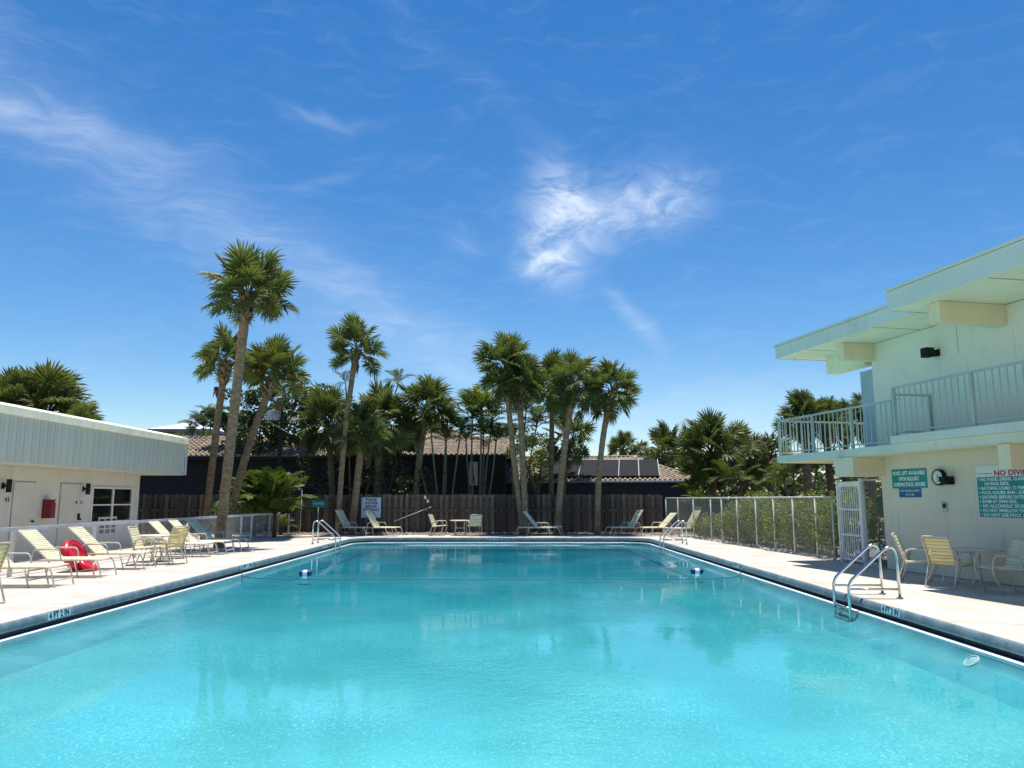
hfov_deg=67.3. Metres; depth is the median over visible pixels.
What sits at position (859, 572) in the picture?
pool ladder
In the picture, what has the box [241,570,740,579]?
pool rope
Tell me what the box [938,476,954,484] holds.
wall lamp
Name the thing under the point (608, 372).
fan palm
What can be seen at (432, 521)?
strap chair
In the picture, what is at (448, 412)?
cane palm
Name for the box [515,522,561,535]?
pool lounger
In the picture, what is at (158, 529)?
pool lounger
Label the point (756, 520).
chain link fence
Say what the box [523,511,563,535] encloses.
pool lounger
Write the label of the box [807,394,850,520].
fan palm
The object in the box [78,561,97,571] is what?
pool ring
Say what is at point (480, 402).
cane palm
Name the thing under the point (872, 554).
driveway
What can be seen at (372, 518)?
towel
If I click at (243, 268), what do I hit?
fan palm
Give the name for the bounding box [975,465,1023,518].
sign
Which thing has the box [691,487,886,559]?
hedge
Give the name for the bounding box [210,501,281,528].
hedge
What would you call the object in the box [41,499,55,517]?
extinguisher cabinet
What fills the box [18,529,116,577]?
pool lounger
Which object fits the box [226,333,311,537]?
fan palm
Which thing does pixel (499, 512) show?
wooden fence
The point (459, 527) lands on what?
patio table
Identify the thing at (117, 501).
window
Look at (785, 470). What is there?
cane palm
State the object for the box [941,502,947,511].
wall outlet
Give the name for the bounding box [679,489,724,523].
broad leaf plant
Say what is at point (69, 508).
door
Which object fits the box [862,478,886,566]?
chain link fence
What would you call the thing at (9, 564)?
pool lounger
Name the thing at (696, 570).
rope float
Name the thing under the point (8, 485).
wall lamp
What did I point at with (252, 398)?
leafy tree
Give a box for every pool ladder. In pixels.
[312,520,340,552]
[659,520,686,549]
[832,544,903,620]
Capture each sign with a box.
[311,500,324,532]
[361,497,380,517]
[891,468,927,487]
[899,488,921,496]
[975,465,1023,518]
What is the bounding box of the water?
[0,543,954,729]
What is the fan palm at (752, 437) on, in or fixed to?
on the ground
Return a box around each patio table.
[140,534,169,561]
[450,520,469,535]
[946,547,1003,586]
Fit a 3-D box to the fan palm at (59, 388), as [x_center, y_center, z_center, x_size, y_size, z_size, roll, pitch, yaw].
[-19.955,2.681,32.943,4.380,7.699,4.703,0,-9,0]
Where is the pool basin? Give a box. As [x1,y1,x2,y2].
[0,543,1023,767]
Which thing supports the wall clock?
attached to the apartment building at (955, 408)
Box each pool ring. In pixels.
[60,540,87,570]
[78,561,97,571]
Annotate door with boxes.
[7,481,35,557]
[55,483,82,551]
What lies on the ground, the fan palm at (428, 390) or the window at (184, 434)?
the fan palm at (428, 390)
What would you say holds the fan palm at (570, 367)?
on the planting bed
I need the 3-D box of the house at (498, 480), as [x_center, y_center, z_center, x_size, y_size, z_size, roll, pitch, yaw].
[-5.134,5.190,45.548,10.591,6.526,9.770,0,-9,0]
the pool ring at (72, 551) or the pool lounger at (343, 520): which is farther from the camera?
the pool lounger at (343, 520)
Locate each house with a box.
[138,430,339,529]
[147,423,225,435]
[323,424,510,528]
[506,455,701,526]
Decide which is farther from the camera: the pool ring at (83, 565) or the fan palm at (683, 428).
the fan palm at (683, 428)
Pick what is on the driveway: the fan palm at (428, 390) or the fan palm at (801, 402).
the fan palm at (801, 402)
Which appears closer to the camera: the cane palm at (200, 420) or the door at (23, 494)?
the door at (23, 494)
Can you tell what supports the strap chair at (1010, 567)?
on the pool deck
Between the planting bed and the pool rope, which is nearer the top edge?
the planting bed
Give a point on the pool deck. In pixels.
(993, 610)
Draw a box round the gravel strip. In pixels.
[680,534,849,560]
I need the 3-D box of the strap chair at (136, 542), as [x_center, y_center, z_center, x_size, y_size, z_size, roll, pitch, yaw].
[-8.765,3.860,18.376,0.696,0.919,0.590,1,-9,-4]
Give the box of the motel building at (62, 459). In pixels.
[0,402,188,557]
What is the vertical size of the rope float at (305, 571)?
0.156 m
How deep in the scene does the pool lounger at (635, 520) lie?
33.14 m
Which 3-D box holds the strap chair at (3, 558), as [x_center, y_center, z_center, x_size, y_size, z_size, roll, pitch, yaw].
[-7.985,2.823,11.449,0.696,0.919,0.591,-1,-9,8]
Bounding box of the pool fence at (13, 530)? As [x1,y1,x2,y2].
[0,512,289,576]
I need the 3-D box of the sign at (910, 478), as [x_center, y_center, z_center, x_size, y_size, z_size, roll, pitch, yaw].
[8.537,2.033,16.547,0.013,0.410,1.060,2,-9,-12]
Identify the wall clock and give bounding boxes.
[931,469,945,485]
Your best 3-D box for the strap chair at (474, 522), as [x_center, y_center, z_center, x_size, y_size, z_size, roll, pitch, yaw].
[-1.603,6.051,33.005,0.591,0.919,0.696,2,-9,-15]
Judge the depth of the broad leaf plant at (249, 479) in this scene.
32.10 m
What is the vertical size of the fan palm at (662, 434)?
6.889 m
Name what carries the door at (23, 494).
in the motel building at (62, 459)
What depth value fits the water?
17.89 m
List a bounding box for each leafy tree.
[200,382,316,459]
[250,382,336,456]
[297,453,437,508]
[489,427,548,454]
[504,434,548,494]
[645,444,748,515]
[755,464,878,524]
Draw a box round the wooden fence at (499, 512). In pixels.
[137,494,662,533]
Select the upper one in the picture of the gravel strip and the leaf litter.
the leaf litter
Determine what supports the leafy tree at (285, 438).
on the ground
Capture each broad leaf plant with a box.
[213,470,270,536]
[229,486,295,532]
[238,466,322,536]
[264,513,297,534]
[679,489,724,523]
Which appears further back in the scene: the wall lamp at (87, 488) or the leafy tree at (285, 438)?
the leafy tree at (285, 438)
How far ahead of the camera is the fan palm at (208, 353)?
29.62 m
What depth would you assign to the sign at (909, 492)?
16.48 m
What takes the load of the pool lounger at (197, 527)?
on the pool deck
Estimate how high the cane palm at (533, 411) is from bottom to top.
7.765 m
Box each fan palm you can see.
[0,366,52,410]
[3,357,104,419]
[62,401,104,420]
[191,320,258,539]
[192,237,300,547]
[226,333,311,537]
[286,381,357,528]
[325,310,390,534]
[328,395,394,533]
[339,377,421,531]
[393,373,461,494]
[471,330,543,533]
[484,349,549,533]
[526,347,582,494]
[537,413,598,494]
[543,348,606,533]
[583,356,643,533]
[606,429,639,456]
[628,439,649,458]
[638,419,697,467]
[671,407,749,517]
[674,422,705,509]
[713,419,770,496]
[747,452,776,509]
[749,430,793,514]
[772,388,837,531]
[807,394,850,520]
[832,398,863,531]
[847,392,877,536]
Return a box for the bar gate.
[835,478,866,562]
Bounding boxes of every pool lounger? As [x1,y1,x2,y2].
[0,552,73,587]
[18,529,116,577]
[68,526,155,569]
[148,520,218,556]
[168,519,234,554]
[186,519,249,551]
[335,510,373,535]
[365,510,403,535]
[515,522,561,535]
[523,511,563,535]
[604,510,642,535]
[635,513,676,535]
[661,510,700,536]
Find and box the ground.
[137,507,883,563]
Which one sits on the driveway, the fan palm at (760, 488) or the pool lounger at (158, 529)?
the fan palm at (760, 488)
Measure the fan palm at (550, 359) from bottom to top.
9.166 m
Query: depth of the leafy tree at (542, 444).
50.03 m
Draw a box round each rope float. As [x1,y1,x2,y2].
[299,570,311,573]
[690,568,703,574]
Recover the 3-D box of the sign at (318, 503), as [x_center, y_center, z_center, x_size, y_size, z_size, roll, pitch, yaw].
[-8.853,6.063,35.102,0.620,1.530,0.050,0,-9,0]
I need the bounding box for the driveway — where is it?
[707,520,886,565]
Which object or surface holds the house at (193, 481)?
on the ground
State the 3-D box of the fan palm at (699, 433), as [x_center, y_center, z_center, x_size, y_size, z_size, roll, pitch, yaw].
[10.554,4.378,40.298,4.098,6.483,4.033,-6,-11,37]
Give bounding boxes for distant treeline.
[696,472,882,515]
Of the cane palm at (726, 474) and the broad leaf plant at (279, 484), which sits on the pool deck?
the broad leaf plant at (279, 484)
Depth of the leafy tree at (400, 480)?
38.12 m
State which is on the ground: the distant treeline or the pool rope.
the distant treeline
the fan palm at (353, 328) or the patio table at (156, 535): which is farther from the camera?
the fan palm at (353, 328)
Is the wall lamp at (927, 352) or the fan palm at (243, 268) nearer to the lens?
the wall lamp at (927, 352)
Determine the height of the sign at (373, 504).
0.920 m
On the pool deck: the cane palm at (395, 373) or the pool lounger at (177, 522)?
the pool lounger at (177, 522)
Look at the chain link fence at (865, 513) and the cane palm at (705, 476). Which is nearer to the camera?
the chain link fence at (865, 513)
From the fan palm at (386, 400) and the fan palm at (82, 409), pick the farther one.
the fan palm at (386, 400)
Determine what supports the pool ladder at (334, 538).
attached to the pool deck
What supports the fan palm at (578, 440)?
on the ground
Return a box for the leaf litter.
[294,531,666,532]
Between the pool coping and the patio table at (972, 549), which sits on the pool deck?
the patio table at (972, 549)
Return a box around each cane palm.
[175,403,224,456]
[334,368,417,494]
[386,401,483,494]
[441,383,518,494]
[497,396,563,494]
[672,461,722,520]
[703,458,796,510]
[760,447,867,522]
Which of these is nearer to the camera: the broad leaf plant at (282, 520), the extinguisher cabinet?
the extinguisher cabinet
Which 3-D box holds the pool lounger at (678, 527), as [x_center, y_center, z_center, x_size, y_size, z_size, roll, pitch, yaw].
[7.090,5.830,32.161,1.604,1.102,0.665,3,-9,-20]
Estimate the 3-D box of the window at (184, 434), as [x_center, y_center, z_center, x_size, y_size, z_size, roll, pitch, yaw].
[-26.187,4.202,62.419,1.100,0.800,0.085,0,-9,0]
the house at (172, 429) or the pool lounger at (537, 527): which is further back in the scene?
the house at (172, 429)
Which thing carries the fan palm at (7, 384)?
on the ground
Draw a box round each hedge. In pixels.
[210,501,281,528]
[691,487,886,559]
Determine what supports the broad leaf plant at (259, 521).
on the planting bed
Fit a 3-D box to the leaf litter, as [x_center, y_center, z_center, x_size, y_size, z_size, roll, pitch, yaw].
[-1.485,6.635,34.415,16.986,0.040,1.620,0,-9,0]
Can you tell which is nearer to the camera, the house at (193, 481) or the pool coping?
the pool coping
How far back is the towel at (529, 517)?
33.33 m
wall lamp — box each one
[1,479,12,491]
[82,483,90,494]
[920,347,939,357]
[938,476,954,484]
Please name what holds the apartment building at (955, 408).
on the pool deck
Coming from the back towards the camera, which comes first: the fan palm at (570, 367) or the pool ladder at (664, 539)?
the fan palm at (570, 367)
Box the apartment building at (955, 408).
[773,235,1023,587]
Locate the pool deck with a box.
[0,535,1023,643]
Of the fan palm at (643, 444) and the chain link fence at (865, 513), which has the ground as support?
the fan palm at (643, 444)
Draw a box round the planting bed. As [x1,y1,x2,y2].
[212,532,697,535]
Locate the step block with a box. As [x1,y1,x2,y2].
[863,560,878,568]
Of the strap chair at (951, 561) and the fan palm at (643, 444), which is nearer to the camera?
the strap chair at (951, 561)
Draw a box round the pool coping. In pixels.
[0,537,1023,668]
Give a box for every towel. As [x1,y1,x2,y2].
[367,512,378,527]
[524,511,537,525]
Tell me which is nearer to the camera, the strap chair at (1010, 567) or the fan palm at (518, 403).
the strap chair at (1010, 567)
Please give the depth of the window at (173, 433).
62.41 m
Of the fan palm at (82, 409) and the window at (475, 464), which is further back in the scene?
the window at (475, 464)
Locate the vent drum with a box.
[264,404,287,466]
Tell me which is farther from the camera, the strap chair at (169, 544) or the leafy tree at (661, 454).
the leafy tree at (661, 454)
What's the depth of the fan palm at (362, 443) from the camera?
34.87 m
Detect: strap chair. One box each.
[0,542,10,603]
[126,526,163,565]
[150,526,189,564]
[158,523,187,559]
[428,514,446,535]
[466,514,482,535]
[891,532,937,583]
[921,535,976,589]
[974,537,1023,595]
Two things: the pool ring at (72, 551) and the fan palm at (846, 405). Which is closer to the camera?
the pool ring at (72, 551)
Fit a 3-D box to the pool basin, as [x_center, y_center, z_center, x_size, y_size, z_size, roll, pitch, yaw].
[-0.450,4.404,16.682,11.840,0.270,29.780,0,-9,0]
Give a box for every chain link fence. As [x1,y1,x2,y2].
[665,496,835,560]
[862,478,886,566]
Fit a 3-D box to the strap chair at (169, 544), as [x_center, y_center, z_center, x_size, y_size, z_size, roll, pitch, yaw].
[-8.300,3.909,18.701,0.696,0.919,0.591,-4,-9,24]
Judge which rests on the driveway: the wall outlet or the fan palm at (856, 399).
the fan palm at (856, 399)
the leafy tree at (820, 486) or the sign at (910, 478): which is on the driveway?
the leafy tree at (820, 486)
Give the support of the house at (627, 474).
on the ground
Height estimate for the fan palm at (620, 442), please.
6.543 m
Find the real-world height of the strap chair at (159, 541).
0.919 m
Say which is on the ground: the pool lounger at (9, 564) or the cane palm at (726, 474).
the cane palm at (726, 474)
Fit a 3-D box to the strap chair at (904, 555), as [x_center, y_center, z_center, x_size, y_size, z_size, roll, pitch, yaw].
[7.606,3.281,14.511,0.696,0.919,0.591,-6,-10,35]
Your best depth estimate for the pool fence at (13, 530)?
19.85 m
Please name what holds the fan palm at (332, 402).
on the ground
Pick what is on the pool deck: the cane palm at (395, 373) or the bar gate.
the bar gate
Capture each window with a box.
[89,487,132,522]
[166,432,179,435]
[182,432,195,435]
[469,462,477,484]
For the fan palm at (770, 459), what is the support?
on the driveway
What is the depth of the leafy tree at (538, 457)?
37.80 m
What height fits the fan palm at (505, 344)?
9.574 m
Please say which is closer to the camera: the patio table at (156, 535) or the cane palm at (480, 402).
the patio table at (156, 535)
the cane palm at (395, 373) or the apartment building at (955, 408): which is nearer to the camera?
the apartment building at (955, 408)
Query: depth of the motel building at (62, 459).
22.39 m
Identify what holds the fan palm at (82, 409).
on the ground
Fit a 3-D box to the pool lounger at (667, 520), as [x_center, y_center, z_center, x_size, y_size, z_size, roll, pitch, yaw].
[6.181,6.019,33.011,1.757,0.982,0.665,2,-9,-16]
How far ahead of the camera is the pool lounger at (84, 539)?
17.32 m
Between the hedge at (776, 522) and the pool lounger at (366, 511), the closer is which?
the hedge at (776, 522)

